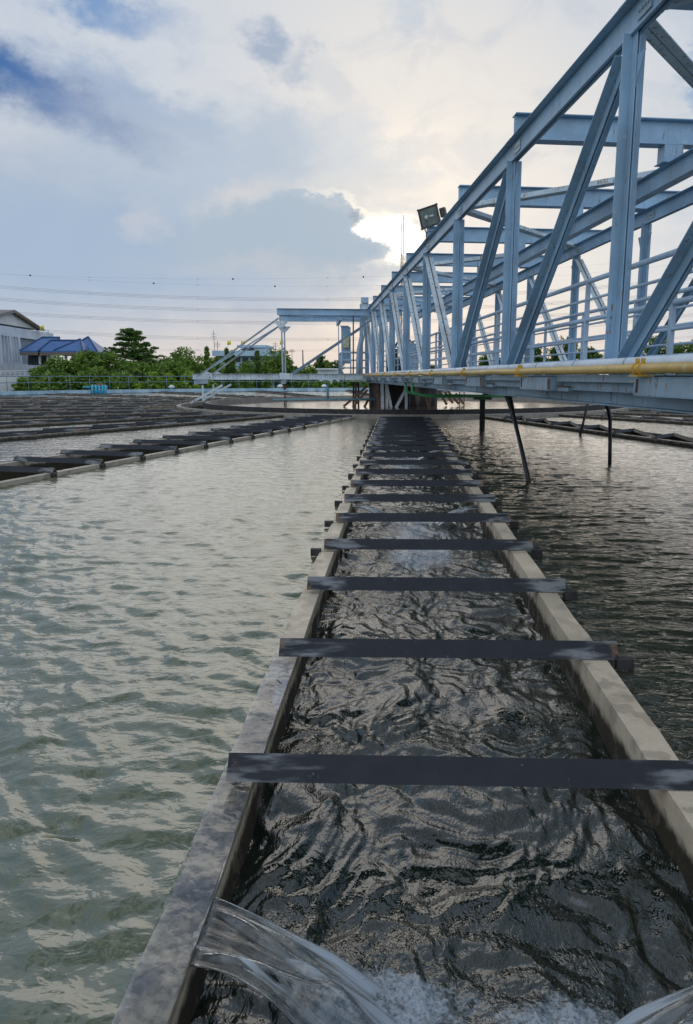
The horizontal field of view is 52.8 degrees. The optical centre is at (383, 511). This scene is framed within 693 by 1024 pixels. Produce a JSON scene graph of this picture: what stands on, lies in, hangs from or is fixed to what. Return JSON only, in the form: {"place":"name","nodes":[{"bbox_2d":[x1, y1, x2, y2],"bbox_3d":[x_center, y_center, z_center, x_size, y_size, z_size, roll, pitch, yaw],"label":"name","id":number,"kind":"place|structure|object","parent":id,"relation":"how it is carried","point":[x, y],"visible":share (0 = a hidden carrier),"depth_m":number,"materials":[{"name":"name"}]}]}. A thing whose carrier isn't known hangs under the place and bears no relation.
{"place":"outdoors","nodes":[
{"label":"outdoors","id":0,"kind":"place"},
{"bbox_2d":[0,310,54,375],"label":"white hall","id":1,"kind":"structure","parent":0,"point":[17,331],"depth_m":85.23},
{"bbox_2d":[0,399,91,400],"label":"basin water","id":2,"kind":"structure","parent":0,"point":[37,399],"depth_m":42.18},
{"bbox_2d":[0,415,134,421],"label":"basin water","id":3,"kind":"structure","parent":0,"point":[44,419],"depth_m":22.61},
{"bbox_2d":[0,395,188,399],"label":"basin water","id":4,"kind":"structure","parent":0,"point":[66,396],"depth_m":48.47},
{"bbox_2d":[0,417,206,431],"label":"basin water","id":5,"kind":"structure","parent":0,"point":[35,428],"depth_m":19.45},
{"bbox_2d":[0,417,292,462],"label":"basin water","id":6,"kind":"structure","parent":0,"point":[35,447],"depth_m":15.44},
{"bbox_2d":[101,393,237,397],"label":"basin water","id":7,"kind":"structure","parent":0,"point":[159,394],"depth_m":53.83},
{"bbox_2d":[0,419,377,1023],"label":"basin water","id":8,"kind":"structure","parent":0,"point":[147,606],"depth_m":3.38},
{"bbox_2d":[176,395,631,422],"bbox_3d":[0.923,-4.934,33.157,20.700,0.745,20.700,0,11,1],"label":"ring channel","id":9,"kind":"object","parent":8,"relation":"in","point":[212,406],"visible":0.32,"depth_m":24.93,"materials":[{"name":"concrete"}]},
{"bbox_2d":[111,417,692,1023],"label":"launder trough","id":10,"kind":"object","parent":9,"relation":"attached to","point":[647,769],"visible":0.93,"depth_m":3.34,"materials":[{"name":"concrete"}]},
{"bbox_2d":[112,602,318,1023],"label":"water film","id":11,"kind":"object","parent":10,"relation":"on","point":[153,993],"visible":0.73,"depth_m":1.88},
{"bbox_2d":[485,415,692,447],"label":"launder trough","id":12,"kind":"object","parent":9,"relation":"attached to","point":[675,439],"visible":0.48,"depth_m":16.91,"materials":[{"name":"concrete"}]},
{"bbox_2d":[188,392,288,396],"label":"basin water","id":13,"kind":"structure","parent":0,"point":[253,393],"depth_m":56.98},
{"bbox_2d":[0,408,605,480],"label":"launder water","id":14,"kind":"structure","parent":0,"point":[144,454],"depth_m":13.73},
{"bbox_2d":[20,312,599,323],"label":"power line","id":15,"kind":"object","parent":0,"point":[228,323],"visible":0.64,"depth_m":217.76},
{"bbox_2d":[283,391,354,395],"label":"basin water","id":16,"kind":"structure","parent":0,"point":[335,393],"depth_m":56.98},
{"bbox_2d":[316,368,339,382],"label":"white shed","id":17,"kind":"structure","parent":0,"point":[327,370],"depth_m":86.40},
{"bbox_2d":[0,294,680,311],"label":"power line","id":18,"kind":"object","parent":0,"point":[230,311],"visible":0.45,"depth_m":215.17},
{"bbox_2d":[0,277,691,300],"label":"power line","id":19,"kind":"object","parent":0,"point":[250,300],"visible":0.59,"depth_m":212.37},
{"bbox_2d":[0,0,692,375],"label":"sky","id":20,"kind":"structure","parent":0,"point":[202,145],"materials":[{"name":"blue"}]},
{"bbox_2d":[44,313,692,340],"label":"power line","id":21,"kind":"object","parent":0,"point":[265,339],"visible":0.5,"depth_m":220.56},
{"bbox_2d":[220,399,584,408],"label":"well water","id":22,"kind":"structure","parent":0,"point":[469,404],"depth_m":32.90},
{"bbox_2d":[366,380,436,406],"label":"pier","id":23,"kind":"structure","parent":22,"relation":"in","point":[395,391],"depth_m":31.62,"materials":[{"name":"black concrete"}]},
{"bbox_2d":[365,0,692,413],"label":"steel bridge","id":24,"kind":"structure","parent":23,"relation":"on","point":[630,28],"depth_m":9.03,"materials":[{"name":"blue paint"}]},
{"bbox_2d":[190,308,401,406],"bbox_3d":[-4.012,-6.985,32.235,9.324,4.384,3.640,-1,11,-6],"label":"side arm","id":25,"kind":"object","parent":24,"relation":"attached to","point":[337,316],"visible":0.89,"depth_m":30.55},
{"bbox_2d":[273,385,379,400],"bbox_3d":[-2.562,-5.366,31.270,4.800,0.705,0.099,-1,11,-6],"label":"skimmer bar","id":26,"kind":"object","parent":25,"relation":"hanging from","point":[323,399],"visible":0.96,"depth_m":31.28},
{"bbox_2d":[356,316,363,373],"bbox_3d":[-1.076,-7.528,31.128,0.379,2.839,0.213,-6,13,-30],"label":"vent pipe","id":27,"kind":"object","parent":24,"relation":"attached to","point":[359,344],"visible":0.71,"depth_m":31.05,"materials":[{"name":"metal"}]},
{"bbox_2d":[360,316,364,373],"bbox_3d":[-0.949,-7.532,31.362,0.243,2.684,0.067,0,11,1],"label":"vent pipe","id":28,"kind":"object","parent":24,"relation":"attached to","point":[361,348],"visible":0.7,"depth_m":31.40,"materials":[{"name":"metal"}]},
{"bbox_2d":[339,352,464,406],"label":"platform","id":29,"kind":"structure","parent":24,"relation":"attached to","point":[387,393],"depth_m":31.51,"materials":[{"name":"metal"}]},
{"bbox_2d":[340,326,350,363],"bbox_3d":[-1.762,-7.723,32.135,0.460,1.700,0.440,0,11,1],"label":"control cabinet","id":30,"kind":"object","parent":29,"relation":"attached to","point":[345,342],"visible":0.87,"depth_m":31.99,"materials":[{"name":"metal"}]},
{"bbox_2d":[359,297,369,373],"bbox_3d":[-0.798,-7.901,31.464,0.668,3.442,0.348,0,11,1],"label":"mast head","id":31,"kind":"object","parent":29,"relation":"on","point":[365,304],"visible":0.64,"depth_m":31.14},
{"bbox_2d":[387,340,418,371],"bbox_3d":[0.879,-7.186,32.443,1.503,1.800,0.680,0,11,1],"label":"drive unit","id":32,"kind":"object","parent":24,"relation":"on","point":[411,359],"visible":0.17,"depth_m":32.30,"materials":[{"name":"metal"}]},
{"bbox_2d":[417,203,446,240],"bbox_3d":[1.037,-6.135,14.779,0.603,0.716,0.346,5,12,22],"label":"floodlight","id":33,"kind":"object","parent":24,"relation":"attached to","point":[429,216],"visible":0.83,"depth_m":14.65,"materials":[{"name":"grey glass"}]},
{"bbox_2d":[404,381,516,399],"bbox_3d":[1.986,-3.179,18.146,2.894,0.460,1.408,0,11,1],"label":"green conduit","id":34,"kind":"object","parent":24,"relation":"attached to","point":[478,397],"visible":0.94,"depth_m":17.64,"materials":[{"name":"paint"}]},
{"bbox_2d":[363,358,692,376],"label":"yellow pipe","id":35,"kind":"object","parent":24,"relation":"attached to","point":[637,368],"visible":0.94,"depth_m":6.01,"materials":[{"name":"metal"}]},
{"bbox_2d":[367,354,692,373],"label":"white pipe","id":36,"kind":"object","parent":24,"relation":"on","point":[665,358],"visible":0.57,"depth_m":6.40,"materials":[{"name":"paint"}]},
{"bbox_2d":[190,440,692,1023],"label":"channel water","id":37,"kind":"structure","parent":0,"point":[484,904],"depth_m":2.34,"materials":[{"name":"liquid"}]},
{"bbox_2d":[190,897,396,1023],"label":"water jet","id":38,"kind":"object","parent":37,"relation":"on","point":[292,977],"visible":0.96,"depth_m":1.68},
{"bbox_2d":[351,503,393,523],"bbox_3d":[-0.085,0.034,7.444,0.524,0.205,0.333,0,11,1],"label":"water jet","id":39,"kind":"object","parent":37,"relation":"on","point":[368,508],"visible":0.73,"depth_m":7.42},
{"bbox_2d":[435,505,479,525],"bbox_3d":[0.757,0.053,7.371,0.523,0.206,0.333,0,11,1],"label":"water jet","id":40,"kind":"object","parent":37,"relation":"on","point":[465,509],"visible":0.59,"depth_m":7.35},
{"bbox_2d":[365,522,623,1023],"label":"spray beads","id":41,"kind":"object","parent":37,"relation":"on","point":[378,995],"visible":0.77,"depth_m":1.73},
{"bbox_2d":[614,985,692,1023],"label":"water jet","id":42,"kind":"object","parent":37,"relation":"on","point":[676,1007],"visible":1,"depth_m":1.59},
{"bbox_2d":[443,391,482,394],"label":"basin water","id":43,"kind":"structure","parent":0,"point":[457,392],"depth_m":60.52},
{"bbox_2d":[432,419,692,760],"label":"basin water","id":44,"kind":"structure","parent":0,"point":[613,541],"depth_m":6.31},
{"bbox_2d":[479,394,489,428],"bbox_3d":[2.670,-2.649,18.552,0.202,1.053,0.426,-3,12,-17],"label":"drop pipe","id":45,"kind":"object","parent":44,"relation":"in","point":[482,416],"visible":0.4,"depth_m":18.64,"materials":[{"name":"metal"}]},
{"bbox_2d":[504,396,530,480],"bbox_3d":[2.002,-1.204,10.480,0.120,1.225,2.539,0,11,2],"label":"hose","id":46,"kind":"object","parent":44,"relation":"in","point":[509,401],"visible":0.77,"depth_m":10.12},
{"bbox_2d":[579,404,588,435],"bbox_3d":[4.761,-2.225,16.547,0.069,0.874,0.437,9,14,39],"label":"hose","id":47,"kind":"object","parent":44,"relation":"on","point":[583,421],"visible":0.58,"depth_m":16.54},
{"bbox_2d":[604,405,611,463],"bbox_3d":[3.667,-1.327,11.482,0.104,1.059,0.838,0,11,1],"label":"hose","id":48,"kind":"object","parent":44,"relation":"on","point":[607,408],"visible":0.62,"depth_m":11.21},
{"bbox_2d":[526,416,692,436],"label":"basin water","id":49,"kind":"structure","parent":0,"point":[686,430],"depth_m":19.84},
{"bbox_2d":[599,414,692,418],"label":"basin water","id":50,"kind":"structure","parent":0,"point":[673,417],"depth_m":24.30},
{"label":"ground","id":51,"kind":"structure","parent":0,"visible":0},
{"bbox_2d":[0,371,30,390],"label":"white boundary wall","id":52,"kind":"structure","parent":51,"relation":"on","point":[3,385],"depth_m":74.83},
{"bbox_2d":[11,377,31,390],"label":"leafy tree","id":53,"kind":"object","parent":51,"relation":"on","point":[20,386],"visible":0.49,"depth_m":72.76,"materials":[{"name":"green plant"}]},
{"bbox_2d":[29,379,43,390],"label":"leafy tree","id":54,"kind":"object","parent":51,"relation":"on","point":[36,386],"visible":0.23,"depth_m":72.33,"materials":[{"name":"green plant"}]},
{"bbox_2d":[23,364,51,389],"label":"leafy tree","id":55,"kind":"object","parent":51,"relation":"on","point":[34,371],"visible":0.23,"depth_m":73.45,"materials":[{"name":"green plant"}]},
{"bbox_2d":[38,371,79,390],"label":"bush","id":56,"kind":"object","parent":51,"relation":"on","point":[60,386],"visible":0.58,"depth_m":70.50,"materials":[{"name":"green plant"}]},
{"bbox_2d":[43,354,82,374],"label":"leafy tree","id":57,"kind":"object","parent":51,"relation":"on","point":[66,366],"visible":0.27,"depth_m":74.29,"materials":[{"name":"green plant"}]},
{"bbox_2d":[19,336,106,367],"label":"blue roof pavilion","id":58,"kind":"structure","parent":51,"relation":"on","point":[40,351],"depth_m":80.96,"materials":[{"name":"tile"}]},
{"bbox_2d":[62,347,104,375],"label":"leafy tree","id":59,"kind":"object","parent":51,"relation":"on","point":[85,359],"visible":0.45,"depth_m":76.04,"materials":[{"name":"green plant"}]},
{"bbox_2d":[73,366,110,389],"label":"bush","id":60,"kind":"object","parent":51,"relation":"on","point":[90,371],"visible":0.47,"depth_m":72.46,"materials":[{"name":"green plant"}]},
{"bbox_2d":[92,348,129,373],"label":"leafy tree","id":61,"kind":"object","parent":51,"relation":"on","point":[108,358],"visible":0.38,"depth_m":77.37,"materials":[{"name":"green plant"}]},
{"bbox_2d":[93,370,138,389],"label":"bush","id":62,"kind":"object","parent":51,"relation":"on","point":[119,383],"visible":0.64,"depth_m":72.00,"materials":[{"name":"green plant"}]},
{"bbox_2d":[112,360,152,383],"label":"leafy tree","id":63,"kind":"object","parent":51,"relation":"on","point":[134,367],"visible":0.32,"depth_m":80.26,"materials":[{"name":"green plant"}]},
{"bbox_2d":[103,328,166,370],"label":"layered tree","id":64,"kind":"object","parent":51,"relation":"on","point":[142,353],"visible":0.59,"depth_m":96.96,"materials":[{"name":"green plant"}]},
{"bbox_2d":[131,379,147,388],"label":"clipped shrub","id":65,"kind":"object","parent":51,"relation":"on","point":[136,384],"visible":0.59,"depth_m":72.92,"materials":[{"name":"green plant"}]},
{"bbox_2d":[140,363,167,388],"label":"leafy tree","id":66,"kind":"object","parent":51,"relation":"on","point":[158,369],"visible":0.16,"depth_m":81.76,"materials":[{"name":"green plant"}]},
{"bbox_2d":[145,371,165,388],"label":"clipped shrub","id":67,"kind":"object","parent":51,"relation":"on","point":[155,382],"visible":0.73,"depth_m":72.84,"materials":[{"name":"green plant"}]},
{"bbox_2d":[164,372,180,388],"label":"clipped shrub","id":68,"kind":"object","parent":51,"relation":"on","point":[173,381],"visible":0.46,"depth_m":73.83,"materials":[{"name":"green plant"}]},
{"bbox_2d":[160,359,195,388],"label":"leafy tree","id":69,"kind":"object","parent":51,"relation":"on","point":[176,368],"visible":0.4,"depth_m":85.65,"materials":[{"name":"green plant"}]},
{"bbox_2d":[170,347,203,369],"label":"round tree","id":70,"kind":"object","parent":51,"relation":"on","point":[186,358],"visible":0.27,"depth_m":107.54,"materials":[{"name":"green plant"}]},
{"bbox_2d":[179,370,201,388],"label":"clipped shrub","id":71,"kind":"object","parent":51,"relation":"on","point":[190,385],"visible":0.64,"depth_m":73.56,"materials":[{"name":"green plant"}]},
{"bbox_2d":[202,346,212,372],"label":"cypress","id":72,"kind":"object","parent":51,"relation":"on","point":[207,363],"visible":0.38,"depth_m":84.25,"materials":[{"name":"green plant"}]},
{"bbox_2d":[195,362,222,387],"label":"leafy tree","id":73,"kind":"object","parent":51,"relation":"on","point":[200,368],"visible":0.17,"depth_m":87.89,"materials":[{"name":"green plant"}]},
{"bbox_2d":[201,380,216,388],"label":"clipped shrub","id":74,"kind":"object","parent":51,"relation":"on","point":[208,385],"visible":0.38,"depth_m":74.79,"materials":[{"name":"green plant"}]},
{"bbox_2d":[213,356,224,388],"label":"cypress","id":75,"kind":"object","parent":51,"relation":"on","point":[217,367],"visible":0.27,"depth_m":86.42,"materials":[{"name":"green plant"}]},
{"bbox_2d":[0,388,452,395],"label":"basin wall","id":76,"kind":"structure","parent":51,"relation":"on","point":[6,393],"depth_m":59.69,"materials":[{"name":"grey paint"}]},
{"bbox_2d":[0,405,176,409],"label":"launder trough","id":77,"kind":"object","parent":76,"relation":"attached to","point":[58,407],"visible":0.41,"depth_m":29.48,"materials":[{"name":"concrete"}]},
{"bbox_2d":[0,403,177,406],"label":"launder trough","id":78,"kind":"object","parent":76,"relation":"attached to","point":[66,404],"visible":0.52,"depth_m":32.44,"materials":[{"name":"concrete"}]},
{"bbox_2d":[0,407,181,414],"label":"launder trough","id":79,"kind":"object","parent":76,"relation":"attached to","point":[67,410],"visible":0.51,"depth_m":26.93,"materials":[{"name":"concrete"}]},
{"bbox_2d":[0,400,188,403],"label":"launder trough","id":80,"kind":"object","parent":76,"relation":"attached to","point":[64,401],"visible":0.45,"depth_m":36.00,"materials":[{"name":"concrete"}]},
{"bbox_2d":[83,384,107,393],"bbox_3d":[-23.169,-9.860,55.940,2.004,0.900,0.607,0,11,1],"label":"blue pipe manifold","id":81,"kind":"object","parent":76,"relation":"attached to","point":[102,386],"visible":0.91,"depth_m":55.70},
{"bbox_2d":[0,410,201,419],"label":"launder trough","id":82,"kind":"object","parent":76,"relation":"attached to","point":[57,415],"visible":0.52,"depth_m":24.16,"materials":[{"name":"concrete"}]},
{"bbox_2d":[0,396,208,401],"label":"launder trough","id":83,"kind":"object","parent":76,"relation":"attached to","point":[79,398],"visible":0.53,"depth_m":40.55,"materials":[{"name":"concrete"}]},
{"bbox_2d":[0,412,238,427],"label":"launder trough","id":84,"kind":"object","parent":76,"relation":"attached to","point":[34,423],"visible":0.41,"depth_m":21.23,"materials":[{"name":"concrete"}]},
{"bbox_2d":[45,393,232,399],"bbox_3d":[-16.377,-7.469,46.467,23.290,0.631,1.035,9,14,37],"label":"launder trough","id":85,"kind":"object","parent":76,"relation":"attached to","point":[142,396],"visible":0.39,"depth_m":46.17,"materials":[{"name":"concrete"}]},
{"bbox_2d":[0,414,282,440],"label":"launder trough","id":86,"kind":"object","parent":76,"relation":"attached to","point":[47,432],"visible":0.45,"depth_m":18.18,"materials":[{"name":"concrete"}]},
{"bbox_2d":[0,415,354,486],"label":"launder trough","id":87,"kind":"object","parent":76,"relation":"attached to","point":[50,465],"visible":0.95,"depth_m":12.97,"materials":[{"name":"concrete"}]},
{"bbox_2d":[0,376,365,390],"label":"perimeter railing","id":88,"kind":"object","parent":76,"relation":"on","point":[256,381],"visible":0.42,"depth_m":58.22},
{"bbox_2d":[152,391,274,397],"bbox_3d":[-12.281,-8.237,50.409,1.035,0.631,23.290,-8,14,-36],"label":"launder trough","id":89,"kind":"object","parent":76,"relation":"attached to","point":[219,395],"visible":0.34,"depth_m":49.79,"materials":[{"name":"concrete"}]},
{"bbox_2d":[251,390,321,395],"bbox_3d":[-7.285,-8.776,53.176,1.035,0.631,23.290,-4,12,-22],"label":"launder trough","id":90,"kind":"object","parent":76,"relation":"attached to","point":[280,393],"visible":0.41,"depth_m":53.42,"materials":[{"name":"concrete"}]},
{"bbox_2d":[559,413,692,424],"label":"launder trough","id":91,"kind":"object","parent":76,"relation":"attached to","point":[683,420],"visible":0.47,"depth_m":21.99,"materials":[{"name":"concrete"}]},
{"bbox_2d":[605,411,692,416],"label":"launder trough","id":92,"kind":"object","parent":76,"relation":"attached to","point":[659,413],"visible":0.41,"depth_m":25.05,"materials":[{"name":"concrete"}]},
{"bbox_2d":[224,347,233,387],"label":"cypress","id":93,"kind":"object","parent":51,"relation":"on","point":[228,369],"visible":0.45,"depth_m":87.31,"materials":[{"name":"green plant"}]},
{"bbox_2d":[212,365,254,387],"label":"round tree","id":94,"kind":"object","parent":51,"relation":"on","point":[238,372],"visible":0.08,"depth_m":98.74,"materials":[{"name":"green plant"}]},
{"bbox_2d":[230,350,238,387],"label":"cypress","id":95,"kind":"object","parent":51,"relation":"on","point":[234,371],"visible":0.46,"depth_m":88.40,"materials":[{"name":"green plant"}]},
{"bbox_2d":[212,345,277,387],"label":"pale blue building","id":96,"kind":"structure","parent":51,"relation":"on","point":[247,355],"depth_m":137.69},
{"bbox_2d":[240,362,249,387],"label":"cypress","id":97,"kind":"object","parent":51,"relation":"on","point":[244,371],"visible":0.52,"depth_m":84.50,"materials":[{"name":"green plant"}]},
{"bbox_2d":[237,360,262,386],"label":"round tree","id":98,"kind":"object","parent":51,"relation":"on","point":[250,366],"visible":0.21,"depth_m":109.09,"materials":[{"name":"green plant"}]},
{"bbox_2d":[253,350,262,387],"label":"cypress","id":99,"kind":"object","parent":51,"relation":"on","point":[257,369],"visible":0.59,"depth_m":83.32,"materials":[{"name":"green plant"}]},
{"bbox_2d":[262,360,271,387],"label":"cypress","id":100,"kind":"object","parent":51,"relation":"on","point":[266,370],"visible":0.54,"depth_m":84.43,"materials":[{"name":"green plant"}]},
{"bbox_2d":[259,347,293,387],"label":"round tree","id":101,"kind":"object","parent":51,"relation":"on","point":[274,364],"visible":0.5,"depth_m":101.95,"materials":[{"name":"green plant"}]},
{"bbox_2d":[279,364,300,387],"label":"round tree","id":102,"kind":"object","parent":51,"relation":"on","point":[289,369],"visible":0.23,"depth_m":98.01,"materials":[{"name":"green plant"}]},
{"bbox_2d":[292,368,299,387],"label":"cypress","id":103,"kind":"object","parent":51,"relation":"on","point":[296,384],"visible":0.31,"depth_m":90.44,"materials":[{"name":"green plant"}]},
{"bbox_2d":[298,364,317,386],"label":"round tree","id":104,"kind":"object","parent":51,"relation":"on","point":[308,370],"visible":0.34,"depth_m":95.69,"materials":[{"name":"green plant"}]},
{"bbox_2d":[313,355,325,368],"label":"round tree","id":105,"kind":"object","parent":51,"relation":"on","point":[319,362],"visible":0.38,"depth_m":116.96,"materials":[{"name":"green plant"}]},
{"bbox_2d":[400,221,402,370],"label":"radio mast","id":106,"kind":"object","parent":51,"relation":"on","point":[401,261],"visible":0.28,"depth_m":247.04,"materials":[{"name":"metal"}]},
{"bbox_2d":[401,215,404,330],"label":"radio mast","id":107,"kind":"object","parent":51,"relation":"on","point":[403,258],"visible":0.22,"depth_m":199.15,"materials":[{"name":"metal"}]},
{"bbox_2d":[477,354,500,365],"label":"round tree","id":108,"kind":"object","parent":51,"relation":"on","point":[483,357],"visible":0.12,"depth_m":101.03,"materials":[{"name":"green plant"}]},
{"bbox_2d":[534,343,548,374],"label":"round tree","id":109,"kind":"object","parent":51,"relation":"on","point":[537,351],"visible":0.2,"depth_m":96.65,"materials":[{"name":"green plant"}]},
{"bbox_2d":[546,335,579,374],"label":"round tree","id":110,"kind":"object","parent":51,"relation":"on","point":[553,351],"visible":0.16,"depth_m":100.02,"materials":[{"name":"green plant"}]},
{"bbox_2d":[576,346,603,374],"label":"round tree","id":111,"kind":"object","parent":51,"relation":"on","point":[594,355],"visible":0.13,"depth_m":92.72,"materials":[{"name":"green plant"}]},
{"bbox_2d":[643,335,676,355],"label":"round tree","id":112,"kind":"object","parent":51,"relation":"on","point":[652,340],"visible":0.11,"depth_m":100.20,"materials":[{"name":"green plant"}]},
{"bbox_2d":[673,344,692,373],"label":"round tree","id":113,"kind":"object","parent":51,"relation":"on","point":[678,349],"visible":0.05,"depth_m":91.76,"materials":[{"name":"green plant"}]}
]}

